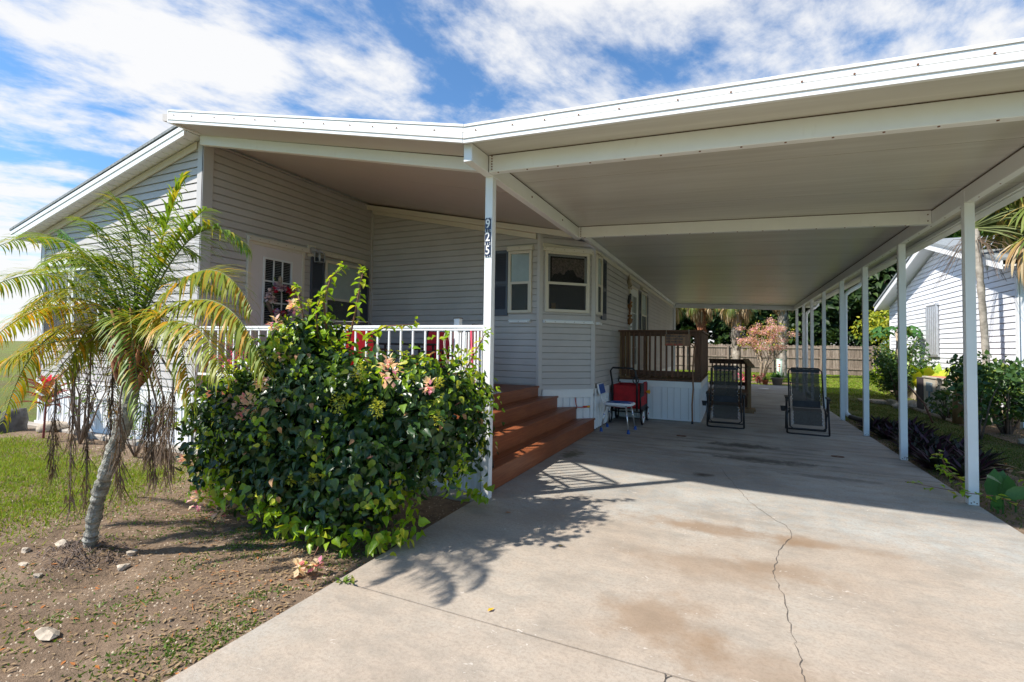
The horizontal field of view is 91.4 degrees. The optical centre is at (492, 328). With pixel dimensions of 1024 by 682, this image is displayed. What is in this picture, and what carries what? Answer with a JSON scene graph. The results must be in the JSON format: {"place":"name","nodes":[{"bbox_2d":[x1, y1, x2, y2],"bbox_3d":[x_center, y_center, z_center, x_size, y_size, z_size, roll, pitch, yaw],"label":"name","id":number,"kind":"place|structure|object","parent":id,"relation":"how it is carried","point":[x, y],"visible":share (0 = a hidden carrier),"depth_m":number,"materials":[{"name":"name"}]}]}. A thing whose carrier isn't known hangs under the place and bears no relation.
{"place":"outdoors","nodes":[
{"label":"outdoors","id":0,"kind":"place"},
{"bbox_2d":[0,431,213,560],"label":"lawn grass","id":1,"kind":"structure","parent":0,"point":[29,466],"depth_m":4.87,"materials":[{"name":"plant"}]},
{"bbox_2d":[206,341,246,387],"bbox_3d":[-3.375,0.473,6.406,0.625,0.649,0.397,1,-2,5],"label":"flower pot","id":2,"kind":"object","parent":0,"point":[235,380],"visible":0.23,"depth_m":6.37,"materials":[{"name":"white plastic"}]},
{"bbox_2d":[0,428,469,681],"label":"soil bed","id":3,"kind":"object","parent":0,"point":[62,652],"visible":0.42,"depth_m":2.99,"materials":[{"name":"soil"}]},
{"bbox_2d":[0,408,28,433],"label":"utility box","id":4,"kind":"object","parent":3,"relation":"on","point":[19,420],"visible":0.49,"depth_m":7.54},
{"bbox_2d":[9,374,70,438],"bbox_3d":[-6.339,1.101,7.114,0.776,0.933,0.786,1,-2,-5],"label":"ti plant","id":5,"kind":"object","parent":3,"relation":"on","point":[45,384],"visible":0.56,"depth_m":7.08,"materials":[{"name":"red plant"}]},
{"bbox_2d":[34,626,59,640],"bbox_3d":[-2.124,1.457,2.383,0.148,0.047,0.081,0,-2,26],"label":"stone","id":6,"kind":"object","parent":3,"relation":"on","point":[46,633],"visible":1,"depth_m":2.37,"materials":[{"name":"stone"}]},
{"bbox_2d":[45,330,115,443],"bbox_3d":[-5.751,0.776,6.865,1.728,1.582,1.119,0,-2,26],"label":"bare shrub","id":7,"kind":"object","parent":3,"relation":"on","point":[78,421],"visible":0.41,"depth_m":6.76,"materials":[{"name":"brown plant"}]},
{"bbox_2d":[117,563,129,570],"bbox_3d":[-2.346,1.519,3.176,0.076,0.049,0.065,2,-2,-28],"label":"stone","id":8,"kind":"object","parent":3,"relation":"on","point":[121,567],"visible":0.99,"depth_m":3.16,"materials":[{"name":"stone"}]},
{"bbox_2d":[0,171,274,570],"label":"date palm","id":9,"kind":"object","parent":3,"relation":"on","point":[125,331],"visible":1,"depth_m":3.25,"materials":[{"name":"green plant"}]},
{"bbox_2d":[104,400,177,456],"bbox_3d":[-4.295,1.207,6.092,1.012,0.705,0.778,0,-2,26],"label":"bare shrub","id":10,"kind":"object","parent":3,"relation":"on","point":[134,451],"visible":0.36,"depth_m":5.98,"materials":[{"name":"brown plant"}]},
{"bbox_2d":[0,468,405,681],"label":"ground weeds","id":11,"kind":"object","parent":3,"relation":"on","point":[180,637],"visible":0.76,"depth_m":2.71,"materials":[{"name":"green plant"}]},
{"bbox_2d":[0,468,412,681],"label":"dry stems","id":12,"kind":"object","parent":3,"relation":"on","point":[150,592],"visible":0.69,"depth_m":2.88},
{"bbox_2d":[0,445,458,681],"bbox_3d":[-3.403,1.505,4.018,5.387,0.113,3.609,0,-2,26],"label":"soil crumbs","id":13,"kind":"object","parent":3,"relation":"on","point":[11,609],"visible":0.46,"depth_m":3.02,"materials":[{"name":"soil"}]},
{"bbox_2d":[164,261,504,577],"bbox_3d":[-1.480,0.517,4.132,3.095,2.213,1.817,0,-2,26],"label":"bougainvillea bush","id":14,"kind":"object","parent":3,"relation":"on","point":[364,441],"visible":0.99,"depth_m":3.64,"materials":[{"name":"green plant"}]},
{"bbox_2d":[165,581,689,681],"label":"driveway","id":15,"kind":"structure","parent":0,"point":[338,632],"depth_m":2.27,"materials":[{"name":"concrete"}]},
{"bbox_2d":[0,341,1023,478],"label":"lawn","id":16,"kind":"structure","parent":0,"point":[9,350],"depth_m":12.03,"materials":[{"name":"plant"}]},
{"bbox_2d":[27,421,473,501],"bbox_3d":[-4.115,1.574,6.463,8.780,0.110,0.150,0,-2,26],"label":"concrete footing","id":17,"kind":"object","parent":16,"relation":"on","point":[97,435],"visible":0.06,"depth_m":6.31,"materials":[{"name":"concrete"}]},
{"bbox_2d":[36,421,68,431],"bbox_3d":[-6.634,1.481,7.573,0.260,0.169,0.409,0,-2,26],"label":"stone","id":18,"kind":"object","parent":17,"relation":"on","point":[39,427],"visible":0.57,"depth_m":7.46,"materials":[{"name":"stone"}]},
{"bbox_2d":[9,125,673,446],"bbox_3d":[-0.339,-0.278,13.972,8.720,4.215,17.045,0,-2,26],"label":"mobile home","id":19,"kind":"object","parent":16,"relation":"on","point":[561,312],"visible":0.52,"depth_m":8.17,"materials":[{"name":"grey plastic"}]},
{"bbox_2d":[40,268,72,336],"bbox_3d":[-6.950,-0.406,7.966,0.830,1.080,0.054,0,-2,26],"label":"window","id":20,"kind":"structure","parent":19,"relation":"in","point":[46,326],"depth_m":8.00,"materials":[{"name":"white metal"}]},
{"bbox_2d":[70,265,102,337],"bbox_3d":[-6.161,-0.407,7.587,0.780,1.080,0.054,0,-2,26],"label":"window","id":21,"kind":"structure","parent":19,"relation":"in","point":[78,292],"depth_m":7.64,"materials":[{"name":"white metal"}]},
{"bbox_2d":[248,244,301,370],"bbox_3d":[-3.262,-0.189,7.541,0.042,2.030,0.935,0,-2,26],"label":"door","id":22,"kind":"structure","parent":19,"relation":"in","point":[267,263],"depth_m":7.43,"materials":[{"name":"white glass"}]},
{"bbox_2d":[263,276,300,321],"bbox_3d":[-3.152,-0.426,7.530,0.168,0.754,0.696,0,-2,26],"label":"door wreath","id":23,"kind":"object","parent":19,"relation":"attached to","point":[277,285],"depth_m":7.43,"materials":[{"name":"multicoloured plant"}]},
{"bbox_2d":[307,244,324,262],"bbox_3d":[-2.876,-1.229,8.187,0.272,0.278,0.169,1,-2,-4],"label":"porch lamp","id":24,"kind":"object","parent":19,"relation":"attached to","point":[313,250],"visible":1,"depth_m":8.16,"materials":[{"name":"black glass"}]},
{"bbox_2d":[323,260,360,323],"bbox_3d":[-2.639,-0.628,8.833,0.054,1.050,0.880,0,-2,26],"label":"window","id":25,"kind":"structure","parent":19,"relation":"in","point":[343,291],"depth_m":8.82,"materials":[{"name":"grey"}]},
{"bbox_2d":[507,250,532,312],"bbox_3d":[0.456,-0.771,8.200,0.415,1.020,0.054,0,-2,26],"label":"window","id":26,"kind":"structure","parent":19,"relation":"in","point":[519,262],"depth_m":8.20,"materials":[{"name":"grey"}]},
{"bbox_2d":[544,251,589,312],"bbox_3d":[1.239,-0.764,8.209,0.810,0.990,0.054,2,-2,-19],"label":"window","id":27,"kind":"structure","parent":19,"relation":"in","point":[567,275],"depth_m":8.21,"materials":[{"name":"grey"}]},
{"bbox_2d":[596,254,602,315],"bbox_3d":[1.841,-0.743,8.586,0.054,1.010,0.380,0,-2,26],"label":"window","id":28,"kind":"structure","parent":19,"relation":"in","point":[599,260],"depth_m":8.60,"materials":[{"name":"grey"}]},
{"bbox_2d":[627,293,632,324],"bbox_3d":[3.057,-0.435,11.063,0.198,0.708,0.130,3,-3,-45],"label":"wall ornament","id":29,"kind":"object","parent":19,"relation":"attached to","point":[629,305],"depth_m":11.01,"materials":[{"name":"brown fabric"}]},
{"bbox_2d":[631,288,637,369],"bbox_3d":[3.305,0.068,11.586,0.084,1.980,0.950,0,-2,26],"label":"door","id":30,"kind":"structure","parent":19,"relation":"in","point":[634,310],"depth_m":11.76,"materials":[{"name":"white glass"}]},
{"bbox_2d":[641,292,646,329],"bbox_3d":[3.917,-0.420,12.905,0.054,1.000,0.820,0,-2,26],"label":"window","id":31,"kind":"structure","parent":19,"relation":"in","point":[643,296],"depth_m":12.94,"materials":[{"name":"grey"}]},
{"bbox_2d":[675,304,684,324],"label":"cabbage palm","id":32,"kind":"object","parent":16,"relation":"on","point":[678,311],"visible":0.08,"depth_m":26.10,"materials":[{"name":"green plant"}]},
{"bbox_2d":[683,308,717,331],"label":"cabbage palm","id":33,"kind":"object","parent":16,"relation":"on","point":[699,315],"visible":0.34,"depth_m":24.01,"materials":[{"name":"green plant"}]},
{"bbox_2d":[675,305,790,352],"bbox_3d":[16.494,-1.498,36.416,9.697,8.767,8.129,0,-2,26],"label":"oak tree","id":34,"kind":"object","parent":16,"relation":"on","point":[717,324],"visible":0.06,"depth_m":33.71,"materials":[{"name":"green plant"}]},
{"bbox_2d":[714,309,760,379],"bbox_3d":[11.152,-0.190,22.619,2.206,5.091,2.368,1,-2,-9],"label":"cabbage palm","id":35,"kind":"object","parent":16,"relation":"on","point":[733,317],"visible":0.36,"depth_m":22.47,"materials":[{"name":"brown plant"}]},
{"bbox_2d":[742,381,791,384],"bbox_3d":[11.853,2.312,21.189,2.200,0.040,1.400,0,-2,26],"label":"mulch strip","id":36,"kind":"object","parent":16,"relation":"on","point":[784,383],"visible":0.21,"depth_m":21.26,"materials":[{"name":"soil"}]},
{"bbox_2d":[734,314,795,382],"bbox_3d":[11.714,0.858,21.270,2.262,2.906,1.892,1,-2,-12],"label":"blossoming tree","id":37,"kind":"object","parent":36,"relation":"on","point":[772,327],"visible":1,"depth_m":21.18,"materials":[{"name":"pink plant"}]},
{"bbox_2d":[768,371,786,384],"bbox_3d":[11.205,1.911,19.695,0.722,0.604,0.810,2,-2,-21],"label":"flower pot","id":38,"kind":"object","parent":16,"relation":"on","point":[777,378],"visible":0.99,"depth_m":19.56,"materials":[{"name":"grey ceramic"}]},
{"bbox_2d":[776,359,781,375],"bbox_3d":[11.626,1.726,20.211,0.215,1.020,0.216,0,-2,26],"label":"utility pipe","id":39,"kind":"object","parent":16,"relation":"on","point":[779,365],"visible":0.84,"depth_m":20.13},
{"bbox_2d":[675,344,887,375],"bbox_3d":[15.835,1.783,30.571,22.148,1.710,0.130,0,-2,26],"label":"backyard fence","id":40,"kind":"object","parent":16,"relation":"on","point":[854,361],"visible":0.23,"depth_m":29.61,"materials":[{"name":"wood"}]},
{"bbox_2d":[772,310,793,377],"bbox_3d":[14.646,-0.498,25.225,2.497,5.984,2.513,0,-2,26],"label":"cabbage palm","id":41,"kind":"object","parent":16,"relation":"on","point":[782,317],"visible":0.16,"depth_m":24.98,"materials":[{"name":"brown plant"}]},
{"bbox_2d":[679,310,889,370],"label":"undergrowth","id":42,"kind":"object","parent":16,"relation":"on","point":[832,338],"visible":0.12,"depth_m":31.86,"materials":[{"name":"plant"}]},
{"bbox_2d":[675,370,893,396],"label":"back lawn","id":43,"kind":"structure","parent":16,"relation":"on","point":[834,381],"depth_m":21.27,"materials":[{"name":"green plant"}]},
{"bbox_2d":[742,293,861,342],"bbox_3d":[20.424,-1.030,35.013,8.129,7.890,9.697,1,-2,-10],"label":"oak tree","id":44,"kind":"object","parent":16,"relation":"on","point":[832,317],"visible":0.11,"depth_m":31.68,"materials":[{"name":"green plant"}]},
{"bbox_2d":[826,258,906,341],"bbox_3d":[24.930,-1.672,33.178,10.182,9.206,8.129,0,-2,28],"label":"oak tree","id":45,"kind":"object","parent":16,"relation":"on","point":[878,282],"visible":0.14,"depth_m":30.70,"materials":[{"name":"green plant"}]},
{"bbox_2d":[849,307,889,358],"bbox_3d":[18.629,0.174,22.091,4.029,4.558,4.120,1,-2,-4],"label":"cassia tree","id":46,"kind":"object","parent":16,"relation":"on","point":[878,321],"visible":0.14,"depth_m":22.77,"materials":[{"name":"yellow plant"}]},
{"bbox_2d":[869,350,911,395],"bbox_3d":[12.523,1.382,15.393,1.839,1.504,1.256,0,-2,26],"label":"shrub","id":47,"kind":"object","parent":16,"relation":"on","point":[873,378],"visible":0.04,"depth_m":15.65,"materials":[{"name":"green plant"}]},
{"bbox_2d":[869,325,923,356],"bbox_3d":[11.752,0.983,14.506,1.392,2.200,1.376,0,-2,26],"label":"papaya plant","id":48,"kind":"object","parent":16,"relation":"on","point":[878,331],"visible":0.69,"depth_m":14.50,"materials":[{"name":"green plant"}]},
{"bbox_2d":[869,337,937,400],"bbox_3d":[10.778,1.122,13.265,1.439,1.824,1.507,0,-2,26],"label":"shrub","id":49,"kind":"object","parent":16,"relation":"on","point":[887,363],"visible":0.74,"depth_m":13.10,"materials":[{"name":"green plant"}]},
{"bbox_2d":[820,392,1023,529],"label":"side lawn","id":50,"kind":"structure","parent":16,"relation":"on","point":[851,407],"depth_m":9.02,"materials":[{"name":"green plant"}]},
{"bbox_2d":[831,401,1023,500],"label":"side litter","id":51,"kind":"object","parent":16,"relation":"on","point":[948,427],"visible":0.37,"depth_m":9.30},
{"bbox_2d":[845,420,1023,533],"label":"planting bed","id":52,"kind":"object","parent":16,"relation":"on","point":[1016,526],"depth_m":5.18,"materials":[{"name":"soil"}]},
{"bbox_2d":[848,415,862,422],"bbox_3d":[7.199,1.784,9.621,0.136,0.137,0.939,1,-2,7],"label":"drain extension","id":53,"kind":"object","parent":52,"relation":"on","point":[854,418],"visible":0.42,"depth_m":9.89,"materials":[{"name":"black plastic"}]},
{"bbox_2d":[855,418,884,430],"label":"rhoeo plant","id":54,"kind":"object","parent":52,"relation":"on","point":[872,424],"visible":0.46,"depth_m":8.85,"materials":[{"name":"purple plant"}]},
{"bbox_2d":[857,416,889,426],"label":"rhoeo plant","id":55,"kind":"object","parent":52,"relation":"on","point":[879,421],"visible":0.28,"depth_m":9.04,"materials":[{"name":"purple plant"}]},
{"bbox_2d":[874,426,898,439],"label":"rhoeo plant","id":56,"kind":"object","parent":52,"relation":"on","point":[885,434],"visible":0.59,"depth_m":8.04,"materials":[{"name":"purple plant"}]},
{"bbox_2d":[885,425,927,441],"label":"rhoeo plant","id":57,"kind":"object","parent":52,"relation":"on","point":[910,434],"visible":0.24,"depth_m":7.69,"materials":[{"name":"purple plant"}]},
{"bbox_2d":[893,437,932,455],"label":"rhoeo plant","id":58,"kind":"object","parent":52,"relation":"on","point":[910,445],"visible":0.34,"depth_m":6.78,"materials":[{"name":"purple plant"}]},
{"bbox_2d":[891,431,945,447],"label":"rhoeo plant","id":59,"kind":"object","parent":52,"relation":"on","point":[921,440],"visible":0.2,"depth_m":6.93,"materials":[{"name":"purple plant"}]},
{"bbox_2d":[898,424,938,437],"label":"rhoeo plant","id":60,"kind":"object","parent":52,"relation":"on","point":[916,431],"visible":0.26,"depth_m":7.87,"materials":[{"name":"purple plant"}]},
{"bbox_2d":[910,431,949,449],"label":"rhoeo plant","id":61,"kind":"object","parent":52,"relation":"on","point":[933,438],"visible":0.1,"depth_m":7.09,"materials":[{"name":"purple plant"}]},
{"bbox_2d":[906,446,959,467],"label":"rhoeo plant","id":62,"kind":"object","parent":52,"relation":"on","point":[924,457],"visible":0.52,"depth_m":6.05,"materials":[{"name":"purple plant"}]},
{"bbox_2d":[913,435,964,455],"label":"rhoeo plant","id":63,"kind":"object","parent":52,"relation":"on","point":[939,446],"visible":0.31,"depth_m":6.66,"materials":[{"name":"purple plant"}]},
{"bbox_2d":[920,448,981,472],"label":"rhoeo plant","id":64,"kind":"object","parent":52,"relation":"on","point":[959,459],"visible":0.29,"depth_m":5.87,"materials":[{"name":"purple plant"}]},
{"bbox_2d":[943,437,984,454],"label":"rhoeo plant","id":65,"kind":"object","parent":52,"relation":"on","point":[960,445],"visible":0.12,"depth_m":6.77,"materials":[{"name":"purple plant"}]},
{"bbox_2d":[905,449,1023,506],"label":"bougainvillea sprig","id":66,"kind":"object","parent":52,"relation":"on","point":[942,469],"visible":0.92,"depth_m":4.85,"materials":[{"name":"green plant"}]},
{"bbox_2d":[938,457,993,480],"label":"rhoeo plant","id":67,"kind":"object","parent":52,"relation":"on","point":[959,468],"visible":0.43,"depth_m":5.49,"materials":[{"name":"purple plant"}]},
{"bbox_2d":[951,446,1010,472],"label":"rhoeo plant","id":68,"kind":"object","parent":52,"relation":"on","point":[984,460],"visible":0.29,"depth_m":5.85,"materials":[{"name":"purple plant"}]},
{"bbox_2d":[953,446,1009,465],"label":"rhoeo plant","id":69,"kind":"object","parent":52,"relation":"on","point":[981,453],"visible":0.14,"depth_m":6.18,"materials":[{"name":"purple plant"}]},
{"bbox_2d":[984,468,1023,513],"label":"canna plant","id":70,"kind":"object","parent":52,"relation":"on","point":[996,483],"visible":0.94,"depth_m":4.57,"materials":[{"name":"green plant"}]},
{"bbox_2d":[924,388,952,419],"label":"shrub","id":71,"kind":"object","parent":16,"relation":"on","point":[943,411],"visible":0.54,"depth_m":10.47,"materials":[{"name":"green plant"}]},
{"bbox_2d":[873,235,1023,428],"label":"neighbor house","id":72,"kind":"structure","parent":16,"relation":"on","point":[935,315],"depth_m":12.37,"materials":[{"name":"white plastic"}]},
{"bbox_2d":[911,408,1023,446],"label":"mulch border","id":73,"kind":"object","parent":16,"relation":"on","point":[995,431],"depth_m":8.78,"materials":[{"name":"soil"}]},
{"bbox_2d":[907,362,954,388],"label":"broad leaf plant","id":74,"kind":"object","parent":73,"relation":"on","point":[929,371],"visible":0.34,"depth_m":12.57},
{"bbox_2d":[913,376,984,421],"bbox_3d":[10.243,1.512,11.170,0.818,0.858,2.100,0,-2,26],"label":"air conditioner","id":75,"kind":"object","parent":73,"relation":"on","point":[927,386],"visible":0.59,"depth_m":11.36,"materials":[{"name":"beige metal"}]},
{"bbox_2d":[952,377,963,423],"bbox_3d":[9.331,1.398,9.939,0.257,0.982,0.267,0,-2,26],"label":"palm stump","id":76,"kind":"object","parent":73,"relation":"on","point":[956,419],"visible":0.26,"depth_m":9.90,"materials":[{"name":"beige wood"}]},
{"bbox_2d":[928,197,1023,425],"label":"cabbage palm","id":77,"kind":"object","parent":73,"relation":"on","point":[1002,223],"visible":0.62,"depth_m":9.80,"materials":[{"name":"green plant"}]},
{"bbox_2d":[953,355,1023,433],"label":"shrub","id":78,"kind":"object","parent":73,"relation":"on","point":[1008,399],"visible":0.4,"depth_m":8.73,"materials":[{"name":"green plant"}]},
{"bbox_2d":[1017,373,1023,415],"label":"shrub","id":79,"kind":"object","parent":73,"relation":"on","point":[1021,401],"visible":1,"depth_m":7.69,"materials":[{"name":"green plant"}]},
{"bbox_2d":[936,349,1023,439],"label":"shrub","id":80,"kind":"object","parent":16,"relation":"on","point":[957,385],"visible":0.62,"depth_m":8.16,"materials":[{"name":"green plant"}]},
{"bbox_2d":[989,463,1023,474],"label":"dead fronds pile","id":81,"kind":"object","parent":16,"relation":"on","point":[1011,470],"visible":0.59,"depth_m":6.05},
{"bbox_2d":[0,0,1023,350],"label":"sky","id":82,"kind":"structure","parent":0,"point":[85,84],"materials":[{"name":"blue"}]},
{"bbox_2d":[339,447,1023,681],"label":"driveway","id":83,"kind":"structure","parent":0,"point":[660,564],"depth_m":3.13,"materials":[{"name":"concrete"}]},
{"bbox_2d":[335,574,354,583],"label":"joint weed","id":84,"kind":"object","parent":83,"relation":"on","point":[345,579],"visible":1,"depth_m":2.93,"materials":[{"name":"green plant"}]},
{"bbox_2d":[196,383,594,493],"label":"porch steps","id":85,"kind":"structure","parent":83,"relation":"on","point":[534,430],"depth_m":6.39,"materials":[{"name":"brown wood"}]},
{"bbox_2d":[332,321,394,364],"bbox_3d":[-1.705,0.370,6.609,0.627,0.910,0.708,0,-2,11],"label":"patio chair","id":86,"kind":"object","parent":85,"relation":"on","point":[361,343],"visible":0.18,"depth_m":6.33,"materials":[{"name":"red metal"}]},
{"bbox_2d":[379,343,436,359],"bbox_3d":[-1.304,0.532,7.267,0.948,0.650,0.500,0,-2,26],"label":"patio table","id":87,"kind":"object","parent":85,"relation":"on","point":[419,344],"visible":0.4,"depth_m":7.05,"materials":[{"name":"black metal"}]},
{"bbox_2d":[405,331,453,364],"bbox_3d":[-0.878,0.412,7.538,0.627,0.910,0.708,0,-2,20],"label":"patio chair","id":88,"kind":"object","parent":85,"relation":"on","point":[434,341],"visible":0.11,"depth_m":7.79,"materials":[{"name":"red metal"}]},
{"bbox_2d":[426,324,480,367],"bbox_3d":[-0.493,0.395,6.834,0.708,0.910,0.627,0,-2,22],"label":"patio chair","id":89,"kind":"object","parent":85,"relation":"on","point":[467,346],"visible":0.07,"depth_m":6.65,"materials":[{"name":"red metal"}]},
{"bbox_2d":[453,318,482,391],"bbox_3d":[-0.257,0.334,5.186,0.113,0.943,1.075,1,-2,-16],"label":"porch railing","id":90,"kind":"object","parent":85,"relation":"on","point":[458,337],"visible":0.36,"depth_m":5.41,"materials":[{"name":"wood"}]},
{"bbox_2d":[162,37,1023,505],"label":"carport","id":91,"kind":"object","parent":83,"relation":"on","point":[806,189],"visible":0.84,"depth_m":4.80,"materials":[{"name":"white metal"}]},
{"bbox_2d":[198,325,482,389],"bbox_3d":[-1.915,0.277,5.528,4.098,0.622,0.036,0,-2,26],"label":"porch railing","id":92,"kind":"object","parent":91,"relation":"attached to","point":[450,328],"visible":0.29,"depth_m":4.99,"materials":[{"name":"wood"}]},
{"bbox_2d":[485,218,490,256],"bbox_3d":[-0.039,-0.846,4.618,0.060,0.364,0.010,0,-2,26],"label":"house number","id":93,"kind":"object","parent":91,"relation":"attached to","point":[487,237],"visible":1,"depth_m":4.61,"materials":[{"name":"blue tile"}]},
{"bbox_2d":[725,474,804,680],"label":"pavement crack","id":94,"kind":"object","parent":83,"relation":"on","point":[781,591],"visible":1,"depth_m":2.88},
{"bbox_2d":[708,358,755,413],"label":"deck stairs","id":95,"kind":"structure","parent":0,"point":[748,363],"depth_m":11.65,"materials":[{"name":"brown wood"}]},
{"bbox_2d":[708,386,791,400],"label":"driveway","id":96,"kind":"structure","parent":0,"point":[768,394],"depth_m":15.57,"materials":[{"name":"concrete"}]},
{"bbox_2d":[708,382,791,389],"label":"driveway","id":97,"kind":"structure","parent":0,"point":[769,386],"depth_m":18.73,"materials":[{"name":"concrete"}]},
{"bbox_2d":[567,416,947,486],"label":"driveway","id":98,"kind":"structure","parent":0,"point":[766,443],"depth_m":7.18,"materials":[{"name":"concrete"}]},
{"bbox_2d":[596,383,636,433],"bbox_3d":[2.096,1.318,8.424,0.600,0.778,0.599,0,-2,26],"label":"shower chair","id":99,"kind":"object","parent":98,"relation":"on","point":[611,403],"visible":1,"depth_m":8.31,"materials":[{"name":"metal"}]},
{"bbox_2d":[608,367,648,424],"bbox_3d":[2.601,1.231,9.471,0.629,1.037,0.873,0,-2,26],"label":"folding wagon","id":100,"kind":"object","parent":98,"relation":"on","point":[636,393],"visible":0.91,"depth_m":9.21,"materials":[{"name":"red fabric"}]},
{"bbox_2d":[618,330,708,421],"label":"side deck","id":101,"kind":"structure","parent":98,"relation":"on","point":[669,396],"depth_m":9.71,"materials":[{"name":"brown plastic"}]},
{"bbox_2d":[665,334,689,345],"bbox_3d":[3.549,0.169,9.562,0.460,0.317,0.025,0,-2,26],"label":"wooden sign","id":102,"kind":"object","parent":101,"relation":"hanging from","point":[677,339],"visible":1,"depth_m":9.55,"materials":[{"name":"brown wood"}]},
{"bbox_2d":[690,344,695,423],"bbox_3d":[3.738,1.021,9.318,0.106,1.483,0.210,0,-2,26],"label":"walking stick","id":103,"kind":"object","parent":98,"relation":"on","point":[694,346],"visible":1,"depth_m":9.30,"materials":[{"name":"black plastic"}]},
{"bbox_2d":[702,365,745,428],"bbox_3d":[4.228,1.219,9.130,0.720,1.089,0.641,0,-2,26],"label":"folding chair","id":104,"kind":"object","parent":98,"relation":"on","point":[726,386],"visible":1,"depth_m":9.15,"materials":[{"name":"black metal"}]},
{"bbox_2d":[780,367,830,436],"bbox_3d":[5.307,1.215,8.501,0.720,1.089,0.641,0,-2,28],"label":"folding chair","id":105,"kind":"object","parent":98,"relation":"on","point":[806,390],"visible":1,"depth_m":8.51,"materials":[{"name":"fabric"}]},
{"bbox_2d":[704,399,852,425],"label":"driveway","id":106,"kind":"structure","parent":0,"point":[770,410],"depth_m":10.89,"materials":[{"name":"concrete"}]},
{"bbox_2d":[894,327,933,422],"bbox_3d":[8.712,0.902,10.354,0.290,2.009,0.677,1,-2,-1],"label":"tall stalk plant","id":107,"kind":"object","parent":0,"point":[909,331],"visible":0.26,"depth_m":10.32,"materials":[{"name":"green plant"}]},
{"bbox_2d":[945,205,1017,237],"bbox_3d":[25.781,-2.354,23.834,7.079,9.941,8.046,1,-2,-8],"label":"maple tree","id":108,"kind":"object","parent":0,"point":[957,234],"visible":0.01,"depth_m":25.26,"materials":[{"name":"green plant"}]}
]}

